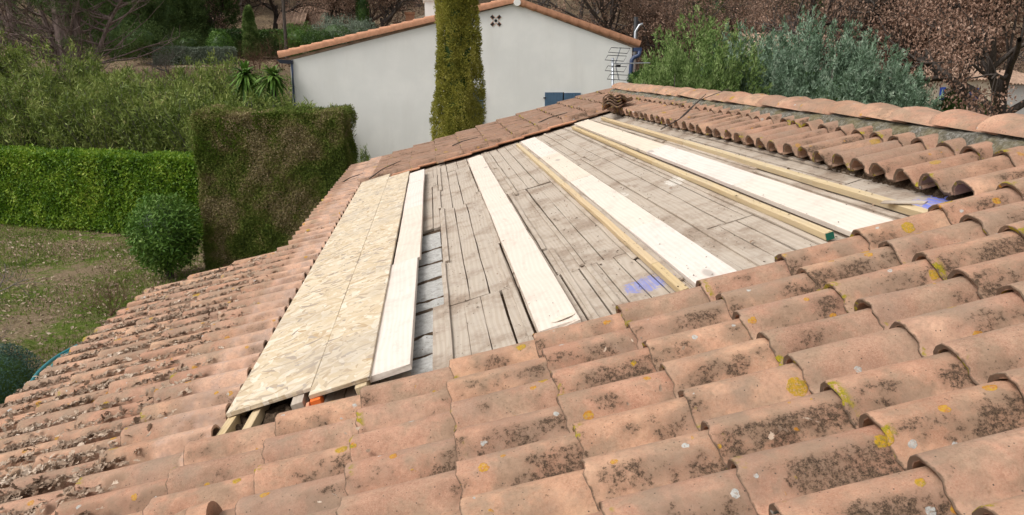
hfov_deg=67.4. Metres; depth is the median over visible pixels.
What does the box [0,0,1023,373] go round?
ground
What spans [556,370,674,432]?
clay tile
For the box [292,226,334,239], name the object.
clay tile
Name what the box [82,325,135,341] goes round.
clay tile
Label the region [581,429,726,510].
clay tile
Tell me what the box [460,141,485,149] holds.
clay tile
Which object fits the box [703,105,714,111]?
clay tile
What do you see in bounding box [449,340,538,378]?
clay tile
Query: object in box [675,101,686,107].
clay tile
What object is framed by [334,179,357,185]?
clay tile
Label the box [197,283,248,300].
clay tile
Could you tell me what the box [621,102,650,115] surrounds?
clay tile
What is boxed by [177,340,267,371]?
clay tile
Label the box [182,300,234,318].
clay tile
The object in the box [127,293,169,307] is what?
clay tile
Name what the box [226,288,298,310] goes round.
clay tile
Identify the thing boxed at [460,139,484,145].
clay tile
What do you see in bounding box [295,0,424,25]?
oak tree
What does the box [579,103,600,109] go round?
clay tile
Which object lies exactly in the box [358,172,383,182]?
clay tile
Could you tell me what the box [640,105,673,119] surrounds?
clay tile
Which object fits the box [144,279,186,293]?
clay tile
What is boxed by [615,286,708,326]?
clay tile
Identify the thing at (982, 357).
clay tile
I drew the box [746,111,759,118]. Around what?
clay tile
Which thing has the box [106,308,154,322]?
clay tile
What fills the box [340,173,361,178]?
clay tile
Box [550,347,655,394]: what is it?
clay tile
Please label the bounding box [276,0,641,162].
white house
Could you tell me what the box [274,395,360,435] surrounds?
clay tile
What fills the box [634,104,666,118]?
clay tile
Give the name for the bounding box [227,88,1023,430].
tiled house
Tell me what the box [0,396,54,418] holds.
clay tile
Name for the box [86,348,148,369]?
clay tile
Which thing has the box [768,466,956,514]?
clay tile
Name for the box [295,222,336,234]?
clay tile
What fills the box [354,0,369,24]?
ivy clump
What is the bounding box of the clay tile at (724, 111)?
[718,107,729,114]
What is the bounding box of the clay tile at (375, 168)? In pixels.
[363,165,386,170]
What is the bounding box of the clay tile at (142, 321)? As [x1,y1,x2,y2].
[136,308,189,326]
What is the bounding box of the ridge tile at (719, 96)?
[708,91,733,102]
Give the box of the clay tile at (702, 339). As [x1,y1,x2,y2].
[642,318,751,371]
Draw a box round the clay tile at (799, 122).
[790,117,808,127]
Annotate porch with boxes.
[277,12,309,31]
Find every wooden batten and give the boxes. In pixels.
[216,411,247,435]
[243,404,270,428]
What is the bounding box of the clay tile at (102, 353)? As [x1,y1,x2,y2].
[97,336,160,357]
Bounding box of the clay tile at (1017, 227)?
[998,220,1023,237]
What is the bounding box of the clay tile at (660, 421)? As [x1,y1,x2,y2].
[572,396,698,458]
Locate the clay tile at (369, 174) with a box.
[358,171,382,177]
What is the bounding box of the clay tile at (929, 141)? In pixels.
[910,133,938,149]
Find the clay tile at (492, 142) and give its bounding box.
[486,134,522,145]
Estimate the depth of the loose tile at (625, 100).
9.01 m
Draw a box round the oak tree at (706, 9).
[626,0,755,69]
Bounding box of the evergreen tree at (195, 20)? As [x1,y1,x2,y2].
[88,0,214,52]
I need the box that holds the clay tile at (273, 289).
[236,280,303,300]
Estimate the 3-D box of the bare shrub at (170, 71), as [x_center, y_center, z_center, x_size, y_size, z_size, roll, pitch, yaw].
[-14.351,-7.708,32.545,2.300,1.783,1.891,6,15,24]
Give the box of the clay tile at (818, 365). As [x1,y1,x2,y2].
[783,326,921,393]
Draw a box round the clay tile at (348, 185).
[330,182,360,190]
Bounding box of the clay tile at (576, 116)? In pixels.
[560,111,597,122]
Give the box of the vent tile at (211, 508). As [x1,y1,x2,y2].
[175,501,222,514]
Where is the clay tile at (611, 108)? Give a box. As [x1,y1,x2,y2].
[609,99,637,112]
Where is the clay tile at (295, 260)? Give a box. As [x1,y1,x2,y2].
[260,252,319,270]
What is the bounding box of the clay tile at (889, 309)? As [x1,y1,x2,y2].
[854,275,979,329]
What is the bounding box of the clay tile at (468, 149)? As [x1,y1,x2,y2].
[462,142,498,153]
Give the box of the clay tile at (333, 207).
[311,204,347,213]
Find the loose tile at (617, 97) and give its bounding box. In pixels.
[602,93,620,100]
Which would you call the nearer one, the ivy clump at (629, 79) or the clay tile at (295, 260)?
the clay tile at (295, 260)
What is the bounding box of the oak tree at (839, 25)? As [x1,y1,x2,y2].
[803,6,906,46]
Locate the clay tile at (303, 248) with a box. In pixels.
[271,241,325,257]
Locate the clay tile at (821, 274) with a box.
[796,245,900,290]
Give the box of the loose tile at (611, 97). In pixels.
[602,95,621,103]
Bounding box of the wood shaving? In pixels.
[552,312,574,321]
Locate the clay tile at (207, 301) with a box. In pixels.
[190,292,240,307]
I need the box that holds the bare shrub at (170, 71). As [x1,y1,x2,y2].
[158,58,196,84]
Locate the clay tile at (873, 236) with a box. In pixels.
[850,209,950,249]
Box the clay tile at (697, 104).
[688,103,699,109]
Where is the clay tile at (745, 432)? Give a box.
[700,389,854,468]
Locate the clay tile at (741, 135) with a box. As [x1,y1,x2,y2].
[733,121,787,144]
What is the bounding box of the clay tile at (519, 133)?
[512,127,548,138]
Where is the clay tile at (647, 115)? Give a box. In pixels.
[644,105,678,121]
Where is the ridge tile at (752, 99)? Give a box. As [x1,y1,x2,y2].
[740,93,769,106]
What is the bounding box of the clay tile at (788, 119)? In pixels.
[780,115,793,124]
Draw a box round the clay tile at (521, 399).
[450,378,558,432]
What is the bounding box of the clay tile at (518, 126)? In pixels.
[507,123,531,131]
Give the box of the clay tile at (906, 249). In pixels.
[878,220,985,264]
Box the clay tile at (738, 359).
[659,337,778,397]
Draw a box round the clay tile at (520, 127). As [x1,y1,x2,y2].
[509,124,532,131]
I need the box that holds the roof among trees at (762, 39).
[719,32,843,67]
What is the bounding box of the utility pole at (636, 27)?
[633,17,646,71]
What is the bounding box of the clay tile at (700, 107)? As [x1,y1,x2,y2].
[695,104,706,110]
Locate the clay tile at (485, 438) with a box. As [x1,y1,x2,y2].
[453,405,568,460]
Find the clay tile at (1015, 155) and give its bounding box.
[992,146,1023,166]
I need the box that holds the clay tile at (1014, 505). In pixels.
[972,494,1023,514]
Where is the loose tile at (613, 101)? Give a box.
[602,98,622,106]
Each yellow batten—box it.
[516,143,564,186]
[561,182,657,269]
[571,126,654,163]
[601,117,683,144]
[651,159,834,240]
[652,262,688,291]
[682,140,817,185]
[812,178,927,215]
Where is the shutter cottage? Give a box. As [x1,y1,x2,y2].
[908,60,997,110]
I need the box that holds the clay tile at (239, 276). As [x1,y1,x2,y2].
[212,269,260,284]
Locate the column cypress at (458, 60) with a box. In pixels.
[429,0,486,140]
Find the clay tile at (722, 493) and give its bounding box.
[598,468,756,514]
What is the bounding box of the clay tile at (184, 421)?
[120,403,230,445]
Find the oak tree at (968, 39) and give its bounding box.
[863,0,1023,116]
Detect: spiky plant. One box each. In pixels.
[222,60,267,107]
[253,65,295,106]
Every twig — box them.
[369,161,399,178]
[680,94,705,117]
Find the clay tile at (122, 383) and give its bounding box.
[108,366,177,393]
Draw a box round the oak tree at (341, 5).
[296,0,396,29]
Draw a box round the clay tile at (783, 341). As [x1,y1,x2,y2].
[756,307,882,365]
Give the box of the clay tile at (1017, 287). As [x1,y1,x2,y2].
[996,281,1023,300]
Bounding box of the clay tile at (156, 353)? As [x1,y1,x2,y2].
[139,340,201,362]
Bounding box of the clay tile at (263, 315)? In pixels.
[210,306,287,330]
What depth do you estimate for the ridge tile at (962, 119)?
3.95 m
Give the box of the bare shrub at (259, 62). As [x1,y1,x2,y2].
[235,37,269,74]
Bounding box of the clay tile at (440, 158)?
[435,150,470,163]
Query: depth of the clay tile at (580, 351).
2.76 m
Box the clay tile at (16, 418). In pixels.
[0,411,34,432]
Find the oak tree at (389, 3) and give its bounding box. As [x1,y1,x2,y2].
[351,0,424,33]
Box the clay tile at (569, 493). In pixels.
[459,469,598,514]
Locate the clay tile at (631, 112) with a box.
[629,103,661,117]
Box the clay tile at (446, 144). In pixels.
[435,141,457,147]
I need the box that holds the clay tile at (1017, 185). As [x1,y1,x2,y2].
[996,177,1023,200]
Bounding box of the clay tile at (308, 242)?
[276,236,329,251]
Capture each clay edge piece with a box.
[392,167,419,175]
[418,161,436,166]
[444,153,471,160]
[470,144,497,152]
[496,136,523,144]
[522,128,549,136]
[548,120,575,128]
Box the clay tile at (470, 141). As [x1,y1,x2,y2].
[459,138,482,145]
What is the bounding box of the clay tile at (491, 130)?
[480,127,502,135]
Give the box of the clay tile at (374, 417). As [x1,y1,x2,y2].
[355,389,450,433]
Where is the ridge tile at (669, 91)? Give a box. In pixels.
[663,87,680,96]
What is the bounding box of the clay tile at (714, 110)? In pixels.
[709,106,722,113]
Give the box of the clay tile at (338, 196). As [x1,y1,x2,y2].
[321,192,354,200]
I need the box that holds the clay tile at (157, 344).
[148,329,210,350]
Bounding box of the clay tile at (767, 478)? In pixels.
[727,425,903,514]
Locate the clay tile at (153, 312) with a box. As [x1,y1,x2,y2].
[146,300,196,316]
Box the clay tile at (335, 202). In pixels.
[317,198,351,207]
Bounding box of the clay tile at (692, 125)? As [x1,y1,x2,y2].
[689,113,730,132]
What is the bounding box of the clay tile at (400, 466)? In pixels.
[344,437,457,495]
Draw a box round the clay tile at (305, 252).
[266,247,322,263]
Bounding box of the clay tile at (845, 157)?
[832,139,901,170]
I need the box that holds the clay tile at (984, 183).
[952,165,1023,194]
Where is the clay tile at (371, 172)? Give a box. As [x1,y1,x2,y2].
[360,169,385,175]
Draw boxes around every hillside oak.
[491,0,588,14]
[528,0,653,23]
[579,0,583,17]
[625,0,704,29]
[648,0,692,49]
[696,0,776,34]
[716,0,762,23]
[732,0,808,20]
[767,0,844,24]
[852,0,952,35]
[932,1,1023,71]
[1001,19,1023,69]
[1002,10,1023,71]
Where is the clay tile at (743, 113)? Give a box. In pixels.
[736,109,750,116]
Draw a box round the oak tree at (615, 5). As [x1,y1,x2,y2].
[531,0,665,69]
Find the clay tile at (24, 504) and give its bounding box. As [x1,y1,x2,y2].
[0,487,75,514]
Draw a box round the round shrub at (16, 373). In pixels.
[0,342,43,403]
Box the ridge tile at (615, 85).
[612,82,623,87]
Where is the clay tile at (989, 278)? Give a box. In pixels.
[947,252,1023,299]
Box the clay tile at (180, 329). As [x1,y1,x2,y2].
[161,318,217,338]
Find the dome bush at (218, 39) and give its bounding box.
[205,29,233,51]
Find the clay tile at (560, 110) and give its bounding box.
[549,107,571,114]
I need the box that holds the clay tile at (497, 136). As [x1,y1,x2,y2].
[485,133,510,141]
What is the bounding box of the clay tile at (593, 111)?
[584,106,608,116]
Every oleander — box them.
[0,29,36,113]
[0,34,107,138]
[0,63,99,149]
[0,72,22,143]
[23,67,162,149]
[69,62,169,143]
[89,71,207,154]
[135,76,261,152]
[141,58,233,126]
[167,48,272,104]
[175,89,304,153]
[212,70,291,106]
[235,72,292,109]
[256,98,307,109]
[262,97,358,138]
[353,145,370,162]
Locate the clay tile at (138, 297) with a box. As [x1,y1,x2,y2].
[134,286,178,300]
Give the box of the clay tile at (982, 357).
[933,323,1023,385]
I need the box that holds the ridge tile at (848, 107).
[825,100,871,118]
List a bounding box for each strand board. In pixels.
[226,254,360,416]
[309,243,395,398]
[311,198,380,268]
[347,174,390,208]
[361,191,405,252]
[382,171,409,197]
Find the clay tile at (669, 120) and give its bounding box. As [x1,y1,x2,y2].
[666,109,707,127]
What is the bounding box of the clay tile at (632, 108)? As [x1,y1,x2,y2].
[626,102,655,116]
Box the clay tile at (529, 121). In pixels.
[528,115,551,122]
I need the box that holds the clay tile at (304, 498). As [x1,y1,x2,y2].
[235,473,346,514]
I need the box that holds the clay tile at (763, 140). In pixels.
[756,126,810,151]
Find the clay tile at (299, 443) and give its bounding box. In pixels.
[261,417,357,463]
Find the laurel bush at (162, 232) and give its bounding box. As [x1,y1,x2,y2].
[120,193,204,278]
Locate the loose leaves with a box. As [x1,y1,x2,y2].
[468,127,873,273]
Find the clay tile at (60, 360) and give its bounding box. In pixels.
[53,345,112,365]
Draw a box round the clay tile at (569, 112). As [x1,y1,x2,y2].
[556,109,580,117]
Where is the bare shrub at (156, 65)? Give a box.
[138,30,184,79]
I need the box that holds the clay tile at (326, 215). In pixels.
[305,210,343,221]
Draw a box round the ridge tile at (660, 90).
[654,86,674,95]
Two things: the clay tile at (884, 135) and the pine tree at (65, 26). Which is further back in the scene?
the pine tree at (65, 26)
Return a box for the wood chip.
[881,200,927,203]
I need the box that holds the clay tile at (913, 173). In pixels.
[893,151,979,189]
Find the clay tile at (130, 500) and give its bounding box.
[51,478,166,514]
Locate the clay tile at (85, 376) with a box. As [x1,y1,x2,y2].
[69,360,138,385]
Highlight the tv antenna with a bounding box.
[605,47,649,87]
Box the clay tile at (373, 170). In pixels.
[362,166,386,173]
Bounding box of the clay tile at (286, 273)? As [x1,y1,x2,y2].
[249,266,311,284]
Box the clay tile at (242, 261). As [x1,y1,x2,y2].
[232,252,273,265]
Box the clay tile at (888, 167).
[869,145,953,182]
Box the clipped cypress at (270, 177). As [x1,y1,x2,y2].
[187,102,358,270]
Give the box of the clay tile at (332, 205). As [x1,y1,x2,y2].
[313,201,349,210]
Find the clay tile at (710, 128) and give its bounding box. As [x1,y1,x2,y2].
[705,116,751,137]
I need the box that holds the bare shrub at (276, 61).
[238,29,303,70]
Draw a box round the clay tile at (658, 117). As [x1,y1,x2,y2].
[656,108,691,123]
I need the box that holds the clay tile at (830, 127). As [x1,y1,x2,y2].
[818,120,837,132]
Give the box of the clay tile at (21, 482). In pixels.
[7,460,98,500]
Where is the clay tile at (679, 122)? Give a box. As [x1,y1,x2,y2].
[674,111,713,129]
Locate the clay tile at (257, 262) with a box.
[227,258,269,271]
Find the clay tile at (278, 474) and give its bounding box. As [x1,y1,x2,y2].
[254,444,350,493]
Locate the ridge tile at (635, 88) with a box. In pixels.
[631,84,647,91]
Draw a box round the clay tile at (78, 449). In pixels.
[31,436,120,472]
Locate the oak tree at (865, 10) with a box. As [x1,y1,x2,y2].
[747,0,952,96]
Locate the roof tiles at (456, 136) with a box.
[0,88,779,514]
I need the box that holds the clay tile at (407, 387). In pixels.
[360,367,452,407]
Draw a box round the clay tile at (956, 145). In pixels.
[936,138,965,154]
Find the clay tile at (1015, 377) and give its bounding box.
[987,366,1023,400]
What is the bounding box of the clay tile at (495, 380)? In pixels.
[446,357,550,401]
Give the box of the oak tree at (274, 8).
[227,0,326,32]
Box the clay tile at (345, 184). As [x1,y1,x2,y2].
[333,181,357,187]
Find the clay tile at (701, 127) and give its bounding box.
[696,114,741,135]
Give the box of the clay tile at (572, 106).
[570,101,591,108]
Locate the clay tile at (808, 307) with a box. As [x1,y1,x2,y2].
[732,288,845,339]
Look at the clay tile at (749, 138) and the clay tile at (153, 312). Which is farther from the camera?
the clay tile at (153, 312)
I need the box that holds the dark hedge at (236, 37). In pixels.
[207,28,302,57]
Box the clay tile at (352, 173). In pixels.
[342,171,363,176]
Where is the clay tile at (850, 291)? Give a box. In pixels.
[822,259,942,312]
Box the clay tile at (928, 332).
[889,291,1023,356]
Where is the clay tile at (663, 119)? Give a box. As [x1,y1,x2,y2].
[661,109,698,126]
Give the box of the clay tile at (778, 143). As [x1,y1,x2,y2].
[767,128,827,154]
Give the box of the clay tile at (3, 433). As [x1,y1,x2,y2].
[0,429,14,436]
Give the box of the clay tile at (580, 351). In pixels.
[541,328,637,376]
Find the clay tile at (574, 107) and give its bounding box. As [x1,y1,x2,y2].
[573,102,595,108]
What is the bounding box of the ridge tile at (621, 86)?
[617,83,632,90]
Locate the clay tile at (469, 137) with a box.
[457,134,480,141]
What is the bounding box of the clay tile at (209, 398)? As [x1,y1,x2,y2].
[140,384,242,422]
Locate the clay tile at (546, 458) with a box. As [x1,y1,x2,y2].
[455,432,582,498]
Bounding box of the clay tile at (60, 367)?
[39,356,97,375]
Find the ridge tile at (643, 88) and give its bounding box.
[638,84,655,92]
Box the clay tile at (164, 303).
[155,292,204,308]
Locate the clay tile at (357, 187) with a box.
[327,186,358,194]
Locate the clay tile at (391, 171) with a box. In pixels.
[383,165,417,175]
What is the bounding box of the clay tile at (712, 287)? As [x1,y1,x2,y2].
[695,260,790,301]
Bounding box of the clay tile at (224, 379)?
[153,367,251,403]
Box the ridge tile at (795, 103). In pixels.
[776,96,811,112]
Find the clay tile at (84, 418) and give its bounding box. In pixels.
[74,398,152,429]
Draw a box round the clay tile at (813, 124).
[802,119,823,130]
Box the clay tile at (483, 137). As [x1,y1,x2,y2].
[482,131,507,139]
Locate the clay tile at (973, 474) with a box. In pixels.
[907,427,1023,514]
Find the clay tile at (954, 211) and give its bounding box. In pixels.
[928,187,1021,224]
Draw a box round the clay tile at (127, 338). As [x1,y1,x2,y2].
[113,327,169,345]
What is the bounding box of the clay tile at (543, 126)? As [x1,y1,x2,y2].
[537,119,573,130]
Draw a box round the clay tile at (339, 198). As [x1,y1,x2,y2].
[319,194,353,204]
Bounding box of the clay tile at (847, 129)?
[835,123,854,135]
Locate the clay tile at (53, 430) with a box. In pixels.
[0,420,75,449]
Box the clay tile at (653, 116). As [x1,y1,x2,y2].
[650,107,684,122]
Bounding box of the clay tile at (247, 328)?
[201,316,281,342]
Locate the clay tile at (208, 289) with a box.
[205,277,253,292]
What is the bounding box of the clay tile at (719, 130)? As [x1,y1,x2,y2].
[713,118,759,139]
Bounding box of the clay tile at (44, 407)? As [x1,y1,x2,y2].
[34,388,107,414]
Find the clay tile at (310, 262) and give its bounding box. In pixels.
[254,259,314,276]
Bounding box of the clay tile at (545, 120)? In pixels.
[532,117,556,123]
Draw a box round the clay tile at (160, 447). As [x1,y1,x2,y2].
[98,424,220,471]
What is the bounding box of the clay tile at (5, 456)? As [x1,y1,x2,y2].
[0,440,57,470]
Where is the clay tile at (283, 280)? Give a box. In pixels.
[240,272,306,292]
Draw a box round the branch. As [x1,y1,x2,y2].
[661,88,729,129]
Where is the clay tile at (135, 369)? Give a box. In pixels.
[123,353,190,377]
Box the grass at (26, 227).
[0,222,207,375]
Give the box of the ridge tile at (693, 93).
[684,89,706,98]
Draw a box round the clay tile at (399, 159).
[388,156,410,162]
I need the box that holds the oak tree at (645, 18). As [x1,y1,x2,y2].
[577,0,707,68]
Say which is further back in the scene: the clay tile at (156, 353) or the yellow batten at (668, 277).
the clay tile at (156, 353)
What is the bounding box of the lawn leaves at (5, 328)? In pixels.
[0,223,205,365]
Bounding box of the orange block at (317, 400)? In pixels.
[310,395,323,404]
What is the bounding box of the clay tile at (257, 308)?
[218,297,291,320]
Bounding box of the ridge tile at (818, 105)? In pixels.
[799,98,835,114]
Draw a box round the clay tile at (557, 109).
[546,107,569,113]
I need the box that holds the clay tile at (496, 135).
[485,132,509,138]
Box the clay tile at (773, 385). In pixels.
[678,363,810,430]
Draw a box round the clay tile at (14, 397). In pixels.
[4,381,69,403]
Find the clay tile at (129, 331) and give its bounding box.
[125,318,177,334]
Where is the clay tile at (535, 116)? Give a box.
[525,113,547,120]
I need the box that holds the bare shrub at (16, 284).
[0,237,59,355]
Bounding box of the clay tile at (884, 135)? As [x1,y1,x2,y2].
[869,128,891,141]
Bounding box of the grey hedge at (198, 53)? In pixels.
[151,46,237,65]
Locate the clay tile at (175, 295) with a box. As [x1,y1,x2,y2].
[165,285,209,300]
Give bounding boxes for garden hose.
[30,344,76,380]
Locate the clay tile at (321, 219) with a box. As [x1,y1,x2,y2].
[302,214,341,225]
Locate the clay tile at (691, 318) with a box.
[626,299,731,348]
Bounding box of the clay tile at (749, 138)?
[745,124,798,148]
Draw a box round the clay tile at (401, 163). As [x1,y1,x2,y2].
[387,161,408,167]
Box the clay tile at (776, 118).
[766,114,781,123]
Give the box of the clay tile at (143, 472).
[74,452,182,499]
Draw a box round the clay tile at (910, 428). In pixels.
[859,379,1023,470]
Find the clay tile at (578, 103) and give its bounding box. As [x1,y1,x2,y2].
[568,100,588,106]
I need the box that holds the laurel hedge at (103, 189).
[0,143,204,239]
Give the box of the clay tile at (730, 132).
[724,119,772,141]
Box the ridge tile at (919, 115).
[887,106,948,128]
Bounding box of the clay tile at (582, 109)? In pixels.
[581,104,601,111]
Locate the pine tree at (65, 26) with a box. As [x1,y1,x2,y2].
[0,0,179,93]
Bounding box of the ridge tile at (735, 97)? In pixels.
[723,91,750,104]
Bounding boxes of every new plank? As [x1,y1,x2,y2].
[370,257,418,382]
[394,204,423,263]
[403,179,424,210]
[408,169,424,183]
[467,155,509,212]
[489,203,580,331]
[521,137,556,158]
[541,152,590,183]
[570,175,658,231]
[574,119,663,153]
[629,220,735,286]
[646,145,758,188]
[733,176,892,235]
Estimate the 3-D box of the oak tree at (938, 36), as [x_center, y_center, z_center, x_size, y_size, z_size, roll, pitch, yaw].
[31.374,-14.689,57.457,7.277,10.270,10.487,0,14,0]
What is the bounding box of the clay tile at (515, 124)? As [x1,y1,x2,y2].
[504,121,527,127]
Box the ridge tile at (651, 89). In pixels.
[645,85,661,93]
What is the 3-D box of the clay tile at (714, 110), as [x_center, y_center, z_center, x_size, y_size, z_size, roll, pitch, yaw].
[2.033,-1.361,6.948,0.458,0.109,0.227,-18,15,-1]
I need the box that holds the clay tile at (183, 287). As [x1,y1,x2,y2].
[174,278,217,291]
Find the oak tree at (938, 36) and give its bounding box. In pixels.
[909,3,950,59]
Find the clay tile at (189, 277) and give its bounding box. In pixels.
[187,265,231,279]
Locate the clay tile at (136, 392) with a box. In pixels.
[93,380,170,410]
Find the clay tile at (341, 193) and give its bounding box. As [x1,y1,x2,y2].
[324,189,356,197]
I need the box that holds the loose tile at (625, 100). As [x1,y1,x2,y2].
[608,97,632,105]
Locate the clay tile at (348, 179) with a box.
[336,176,358,182]
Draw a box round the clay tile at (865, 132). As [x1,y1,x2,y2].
[851,125,872,138]
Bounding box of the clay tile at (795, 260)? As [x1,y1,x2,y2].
[775,235,868,275]
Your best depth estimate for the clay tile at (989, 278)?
2.40 m
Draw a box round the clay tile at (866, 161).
[849,142,925,176]
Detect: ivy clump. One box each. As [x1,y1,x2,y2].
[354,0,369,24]
[626,69,652,82]
[936,87,971,111]
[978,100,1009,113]
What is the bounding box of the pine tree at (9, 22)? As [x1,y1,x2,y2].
[0,0,85,81]
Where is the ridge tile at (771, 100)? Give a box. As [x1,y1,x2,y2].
[757,95,788,109]
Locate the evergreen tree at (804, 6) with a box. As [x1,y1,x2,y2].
[764,0,831,30]
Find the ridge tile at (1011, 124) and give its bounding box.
[976,113,1023,137]
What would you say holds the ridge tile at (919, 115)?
on the tiled house at (477, 270)
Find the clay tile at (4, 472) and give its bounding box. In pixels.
[0,462,33,488]
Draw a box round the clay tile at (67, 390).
[55,374,122,398]
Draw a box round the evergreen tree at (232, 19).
[175,0,241,44]
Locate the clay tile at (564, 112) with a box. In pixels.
[553,109,577,116]
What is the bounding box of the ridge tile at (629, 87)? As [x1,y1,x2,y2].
[624,84,638,91]
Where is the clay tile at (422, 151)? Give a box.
[411,148,434,154]
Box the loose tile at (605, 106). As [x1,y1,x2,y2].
[602,101,626,110]
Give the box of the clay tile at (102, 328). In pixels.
[94,316,145,332]
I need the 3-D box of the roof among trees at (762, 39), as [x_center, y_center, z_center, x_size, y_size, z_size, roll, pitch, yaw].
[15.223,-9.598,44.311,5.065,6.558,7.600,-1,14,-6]
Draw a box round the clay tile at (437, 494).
[335,470,461,514]
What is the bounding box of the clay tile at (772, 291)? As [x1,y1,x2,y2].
[715,272,814,318]
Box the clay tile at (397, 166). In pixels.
[386,163,408,169]
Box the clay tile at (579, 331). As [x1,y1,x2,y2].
[532,312,625,357]
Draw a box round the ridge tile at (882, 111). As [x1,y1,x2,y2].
[854,103,906,123]
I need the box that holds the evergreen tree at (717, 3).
[684,0,750,34]
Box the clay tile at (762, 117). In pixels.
[753,113,769,120]
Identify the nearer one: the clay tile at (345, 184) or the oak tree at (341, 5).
the clay tile at (345, 184)
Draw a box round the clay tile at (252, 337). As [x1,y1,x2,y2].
[191,327,275,354]
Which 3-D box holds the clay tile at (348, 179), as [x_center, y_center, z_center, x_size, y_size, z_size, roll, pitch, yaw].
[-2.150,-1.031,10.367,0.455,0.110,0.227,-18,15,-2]
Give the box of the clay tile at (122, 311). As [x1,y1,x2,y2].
[116,299,165,314]
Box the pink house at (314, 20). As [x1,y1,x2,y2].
[297,5,353,30]
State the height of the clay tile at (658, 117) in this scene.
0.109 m
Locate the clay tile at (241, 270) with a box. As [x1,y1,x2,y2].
[220,263,265,277]
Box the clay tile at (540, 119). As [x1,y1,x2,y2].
[530,117,554,122]
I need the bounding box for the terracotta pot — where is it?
[405,12,414,20]
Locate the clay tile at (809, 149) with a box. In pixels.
[797,133,863,161]
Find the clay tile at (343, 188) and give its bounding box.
[328,184,359,192]
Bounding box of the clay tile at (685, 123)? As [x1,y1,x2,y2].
[682,112,722,131]
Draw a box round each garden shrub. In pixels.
[108,17,171,64]
[165,28,207,51]
[273,20,317,55]
[298,26,333,51]
[308,12,360,45]
[346,17,379,41]
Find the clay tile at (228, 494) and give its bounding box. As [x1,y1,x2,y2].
[142,474,253,514]
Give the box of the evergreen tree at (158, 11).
[80,0,190,58]
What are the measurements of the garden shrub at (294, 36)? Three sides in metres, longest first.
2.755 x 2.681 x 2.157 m
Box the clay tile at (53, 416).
[16,403,92,435]
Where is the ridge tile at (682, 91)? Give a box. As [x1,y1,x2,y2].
[673,87,693,95]
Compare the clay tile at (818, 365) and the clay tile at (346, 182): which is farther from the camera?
the clay tile at (346, 182)
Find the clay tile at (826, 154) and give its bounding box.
[812,136,882,167]
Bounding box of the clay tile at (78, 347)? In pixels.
[69,335,124,353]
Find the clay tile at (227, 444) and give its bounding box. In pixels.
[183,422,275,465]
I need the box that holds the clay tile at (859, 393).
[820,351,974,428]
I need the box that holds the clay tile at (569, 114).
[558,111,582,118]
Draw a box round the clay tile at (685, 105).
[681,102,691,108]
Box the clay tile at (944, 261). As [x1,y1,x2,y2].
[912,230,1023,279]
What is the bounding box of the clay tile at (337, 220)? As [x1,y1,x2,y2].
[299,218,339,229]
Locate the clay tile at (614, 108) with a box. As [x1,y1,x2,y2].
[613,100,641,113]
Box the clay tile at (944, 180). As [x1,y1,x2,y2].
[918,154,1013,195]
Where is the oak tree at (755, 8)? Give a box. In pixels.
[726,0,837,40]
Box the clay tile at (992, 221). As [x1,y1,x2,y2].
[959,201,1023,235]
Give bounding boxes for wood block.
[291,392,309,409]
[355,380,370,394]
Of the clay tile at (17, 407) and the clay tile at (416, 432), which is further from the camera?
the clay tile at (17, 407)
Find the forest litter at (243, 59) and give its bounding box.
[1,0,1023,71]
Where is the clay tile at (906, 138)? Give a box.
[888,132,915,145]
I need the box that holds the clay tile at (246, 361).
[169,352,261,384]
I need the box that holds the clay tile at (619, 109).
[617,101,646,114]
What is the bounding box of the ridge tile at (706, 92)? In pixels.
[696,90,720,101]
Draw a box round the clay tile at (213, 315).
[170,309,226,328]
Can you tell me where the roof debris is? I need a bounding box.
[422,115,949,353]
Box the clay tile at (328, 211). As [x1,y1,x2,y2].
[309,207,346,217]
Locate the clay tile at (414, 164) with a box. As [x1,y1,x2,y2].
[409,157,436,168]
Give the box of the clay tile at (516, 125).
[505,122,528,130]
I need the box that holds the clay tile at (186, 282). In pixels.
[180,271,226,285]
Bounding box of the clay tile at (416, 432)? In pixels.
[349,411,454,461]
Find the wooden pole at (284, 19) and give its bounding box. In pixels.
[281,0,288,57]
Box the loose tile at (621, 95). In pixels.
[608,94,631,98]
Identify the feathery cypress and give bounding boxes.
[630,4,772,94]
[635,25,718,89]
[659,15,773,83]
[701,19,809,96]
[732,15,830,76]
[760,4,855,95]
[778,17,904,107]
[811,26,943,110]
[863,46,935,107]
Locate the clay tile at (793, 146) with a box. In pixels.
[783,130,845,157]
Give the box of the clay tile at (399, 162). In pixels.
[387,159,409,165]
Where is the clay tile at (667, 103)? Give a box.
[664,100,674,105]
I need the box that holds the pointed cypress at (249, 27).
[241,5,261,60]
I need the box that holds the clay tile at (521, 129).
[510,126,534,133]
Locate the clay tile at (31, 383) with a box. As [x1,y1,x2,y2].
[23,368,85,388]
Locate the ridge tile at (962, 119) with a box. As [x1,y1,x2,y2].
[928,109,997,134]
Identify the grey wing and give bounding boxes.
[996,70,1023,114]
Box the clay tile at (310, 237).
[288,231,332,244]
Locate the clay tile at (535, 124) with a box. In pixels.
[533,118,558,126]
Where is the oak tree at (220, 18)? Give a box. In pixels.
[199,0,232,44]
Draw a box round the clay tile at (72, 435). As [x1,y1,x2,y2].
[57,415,140,449]
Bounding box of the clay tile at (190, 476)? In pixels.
[165,448,263,493]
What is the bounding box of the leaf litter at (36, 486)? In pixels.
[0,198,831,514]
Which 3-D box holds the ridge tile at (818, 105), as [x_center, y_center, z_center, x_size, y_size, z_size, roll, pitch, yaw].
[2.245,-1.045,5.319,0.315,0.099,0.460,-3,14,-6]
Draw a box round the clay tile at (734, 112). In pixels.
[726,109,739,115]
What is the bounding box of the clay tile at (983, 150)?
[959,141,992,159]
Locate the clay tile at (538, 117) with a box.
[527,114,549,120]

